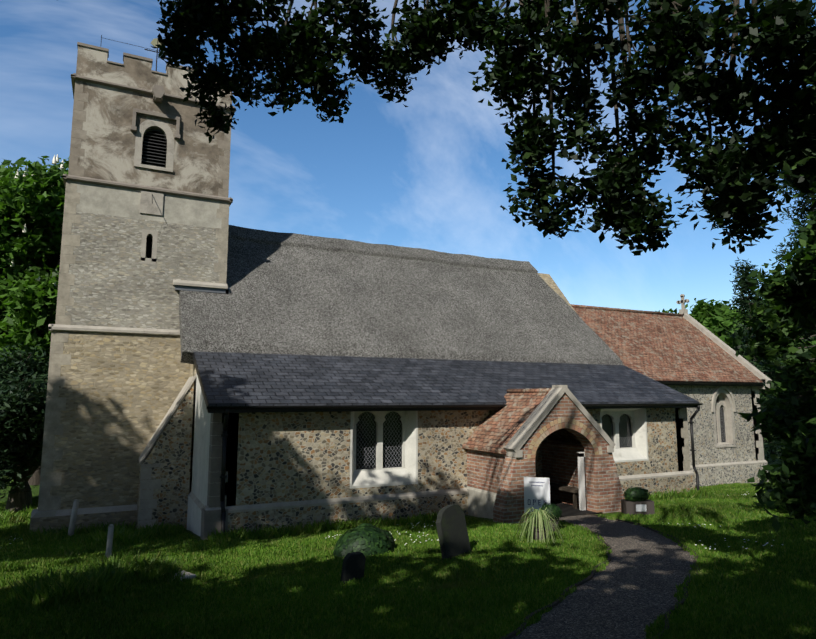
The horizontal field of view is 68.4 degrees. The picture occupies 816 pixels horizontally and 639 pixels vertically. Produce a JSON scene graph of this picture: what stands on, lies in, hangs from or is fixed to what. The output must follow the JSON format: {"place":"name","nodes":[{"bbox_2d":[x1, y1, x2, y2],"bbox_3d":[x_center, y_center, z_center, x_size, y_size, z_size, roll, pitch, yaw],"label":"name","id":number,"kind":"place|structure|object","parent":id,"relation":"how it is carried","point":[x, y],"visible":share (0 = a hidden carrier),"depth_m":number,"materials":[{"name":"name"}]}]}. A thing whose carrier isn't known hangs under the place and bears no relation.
{"place":"outdoors","nodes":[
{"label":"outdoors","id":0,"kind":"place"},
{"bbox_2d":[179,225,622,364],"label":"nave roof","id":1,"kind":"structure","parent":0,"point":[296,294],"depth_m":18.21,"materials":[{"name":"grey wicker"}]},
{"bbox_2d":[0,434,815,638],"bbox_3d":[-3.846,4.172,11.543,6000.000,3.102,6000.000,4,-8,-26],"label":"lawn","id":2,"kind":"structure","parent":0,"point":[35,491],"depth_m":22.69,"materials":[{"name":"plant"}]},
{"bbox_2d":[0,341,48,511],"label":"tree","id":3,"kind":"object","parent":2,"relation":"on","point":[22,423],"depth_m":18.60,"materials":[{"name":"green plant"}]},
{"bbox_2d":[0,154,69,485],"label":"tree","id":4,"kind":"object","parent":2,"relation":"on","point":[21,311],"depth_m":22.38,"materials":[{"name":"green plant"}]},
{"bbox_2d":[67,499,78,535],"bbox_3d":[-7.365,4.515,13.160,0.124,1.110,0.130,10,-8,-25],"label":"gravestone","id":5,"kind":"object","parent":2,"relation":"on","point":[71,529],"visible":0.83,"depth_m":13.14,"materials":[{"name":"grey stone"}]},
{"bbox_2d":[105,524,113,557],"bbox_3d":[-5.055,3.906,10.134,0.095,0.853,0.136,-1,-8,10],"label":"gravestone","id":6,"kind":"object","parent":2,"relation":"on","point":[109,539],"visible":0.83,"depth_m":10.13,"materials":[{"name":"grey stone"}]},
{"bbox_2d":[29,35,235,532],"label":"church tower","id":7,"kind":"structure","parent":2,"relation":"on","point":[147,204],"depth_m":15.02,"materials":[{"name":"stone"}]},
{"bbox_2d":[136,373,196,529],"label":"buttress","id":8,"kind":"structure","parent":2,"relation":"on","point":[165,474],"depth_m":13.96,"materials":[{"name":"grey stone"}]},
{"bbox_2d":[167,571,195,583],"bbox_3d":[-3.129,3.475,7.861,0.300,0.145,0.620,-3,-5,35],"label":"ledger","id":9,"kind":"object","parent":2,"relation":"on","point":[191,576],"visible":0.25,"depth_m":8.00,"materials":[{"name":"grey stone"}]},
{"bbox_2d":[341,552,365,583],"bbox_3d":[-0.689,3.221,7.305,0.300,0.740,0.080,12,-7,-40],"label":"headstone","id":10,"kind":"object","parent":2,"relation":"on","point":[353,565],"visible":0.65,"depth_m":7.28,"materials":[{"name":"grey stone"}]},
{"bbox_2d":[333,523,395,557],"bbox_3d":[-0.672,3.465,9.344,0.996,0.520,0.812,1,-7,-8],"label":"shrub","id":11,"kind":"object","parent":2,"relation":"on","point":[356,539],"depth_m":9.11,"materials":[{"name":"green plant"}]},
{"bbox_2d":[189,273,575,492],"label":"nave walls","id":12,"kind":"structure","parent":2,"relation":"on","point":[549,280],"depth_m":22.74,"materials":[{"name":"beige stone"}]},
{"bbox_2d":[1,523,782,548],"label":"lawn daisies","id":13,"kind":"object","parent":2,"relation":"on","point":[668,523],"visible":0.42,"depth_m":9.88,"materials":[{"name":"white"}]},
{"bbox_2d":[187,351,702,539],"bbox_3d":[1.544,3.358,16.012,13.860,4.980,3.820,4,-8,-26],"label":"aisle","id":14,"kind":"object","parent":2,"relation":"on","point":[284,439],"visible":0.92,"depth_m":13.66,"materials":[{"name":"grey stone"}]},
{"bbox_2d":[436,504,470,559],"bbox_3d":[0.689,3.288,8.725,0.090,1.140,0.580,-14,-6,41],"label":"tall headstone","id":15,"kind":"object","parent":2,"relation":"on","point":[452,531],"visible":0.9,"depth_m":8.68,"materials":[{"name":"grey stone"}]},
{"bbox_2d":[524,477,549,513],"bbox_3d":[2.674,3.645,12.418,0.520,0.726,0.319,-2,-16,13],"label":"sign board","id":16,"kind":"object","parent":2,"relation":"on","point":[536,492],"visible":0.88,"depth_m":12.29,"materials":[{"name":"grey"}]},
{"bbox_2d":[533,526,546,540],"bbox_3d":[2.107,3.483,9.644,0.274,0.250,0.281,4,-8,-26],"label":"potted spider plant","id":17,"kind":"object","parent":2,"relation":"on","point":[538,537],"visible":0.44,"depth_m":9.56,"materials":[{"name":"plant"}]},
{"bbox_2d":[515,507,566,543],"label":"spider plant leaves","id":18,"kind":"object","parent":2,"relation":"on","point":[540,519],"visible":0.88,"depth_m":9.49,"materials":[{"name":"green plant"}]},
{"bbox_2d":[462,385,624,523],"bbox_3d":[2.980,3.358,13.882,3.340,3.630,2.120,4,-8,-26],"label":"porch","id":19,"kind":"object","parent":2,"relation":"on","point":[579,469],"visible":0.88,"depth_m":13.45,"materials":[{"name":"brick"}]},
{"bbox_2d":[540,503,561,531],"bbox_3d":[2.565,3.583,10.825,0.431,0.528,0.437,4,-8,-26],"label":"pot shrub","id":20,"kind":"object","parent":2,"relation":"on","point":[554,510],"depth_m":10.70,"materials":[{"name":"green plant"}]},
{"bbox_2d":[621,499,654,515],"bbox_3d":[4.923,4.042,12.849,0.600,0.335,0.315,0,-7,-1],"label":"planter box","id":21,"kind":"object","parent":2,"relation":"on","point":[644,507],"visible":0.83,"depth_m":12.71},
{"bbox_2d":[623,487,649,501],"bbox_3d":[4.920,3.764,12.892,0.674,0.338,0.395,4,-8,-26],"label":"planter foliage","id":22,"kind":"object","parent":21,"relation":"in","point":[634,494],"visible":0.96,"depth_m":12.76,"materials":[{"name":"green plant"}]},
{"bbox_2d":[655,308,678,313],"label":"belt tree","id":23,"kind":"object","parent":2,"relation":"on","point":[670,311],"depth_m":47.30,"materials":[{"name":"green plant"}]},
{"bbox_2d":[571,294,771,486],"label":"chancel","id":24,"kind":"structure","parent":2,"relation":"on","point":[683,351],"depth_m":22.82,"materials":[{"name":"tile"}]},
{"bbox_2d":[685,298,759,389],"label":"belt tree","id":25,"kind":"object","parent":2,"relation":"on","point":[710,317],"visible":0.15,"depth_m":46.49,"materials":[{"name":"green plant"}]},
{"bbox_2d":[724,257,787,462],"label":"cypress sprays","id":26,"kind":"object","parent":2,"relation":"on","point":[742,302],"visible":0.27,"depth_m":34.61,"materials":[{"name":"green plant"}]},
{"bbox_2d":[737,267,782,452],"bbox_3d":[20.103,3.116,34.456,4.422,12.753,4.822,4,-8,-26],"label":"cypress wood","id":27,"kind":"object","parent":2,"relation":"on","point":[764,363],"visible":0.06,"depth_m":34.31,"materials":[{"name":"plant"}]},
{"bbox_2d":[719,289,815,424],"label":"belt tree","id":28,"kind":"object","parent":2,"relation":"on","point":[728,321],"depth_m":42.06,"materials":[{"name":"green plant"}]},
{"bbox_2d":[727,216,815,531],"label":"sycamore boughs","id":29,"kind":"object","parent":2,"relation":"on","point":[792,427],"depth_m":6.46,"materials":[{"name":"green plant"}]},
{"bbox_2d":[758,85,815,455],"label":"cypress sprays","id":30,"kind":"object","parent":2,"relation":"on","point":[802,210],"visible":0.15,"depth_m":25.65,"materials":[{"name":"green plant"}]},
{"bbox_2d":[780,190,815,441],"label":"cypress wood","id":31,"kind":"object","parent":2,"relation":"on","point":[789,251],"visible":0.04,"depth_m":25.18,"materials":[{"name":"plant"}]},
{"bbox_3d":[7.051,-0.600,6.747,4.307,7.559,3.868,4,-8,-26],"label":"sycamore wood","id":32,"kind":"object","parent":2,"relation":"on","visible":0},
{"bbox_2d":[767,85,815,245],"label":"tree","id":33,"kind":"object","parent":32,"relation":"attached to","point":[799,195],"visible":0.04,"depth_m":7.32,"materials":[{"name":"green plant"}]},
{"bbox_2d":[0,0,815,313],"label":"sky","id":34,"kind":"structure","parent":0,"point":[429,173],"materials":[{"name":"blue"}]},
{"bbox_2d":[151,0,815,255],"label":"branches","id":35,"kind":"object","parent":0,"point":[786,35],"depth_m":5.26,"materials":[{"name":"green plant"}]},
{"bbox_2d":[500,514,699,638],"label":"church path","id":36,"kind":"structure","parent":0,"point":[629,591],"depth_m":6.19,"materials":[{"name":"grey stone"}]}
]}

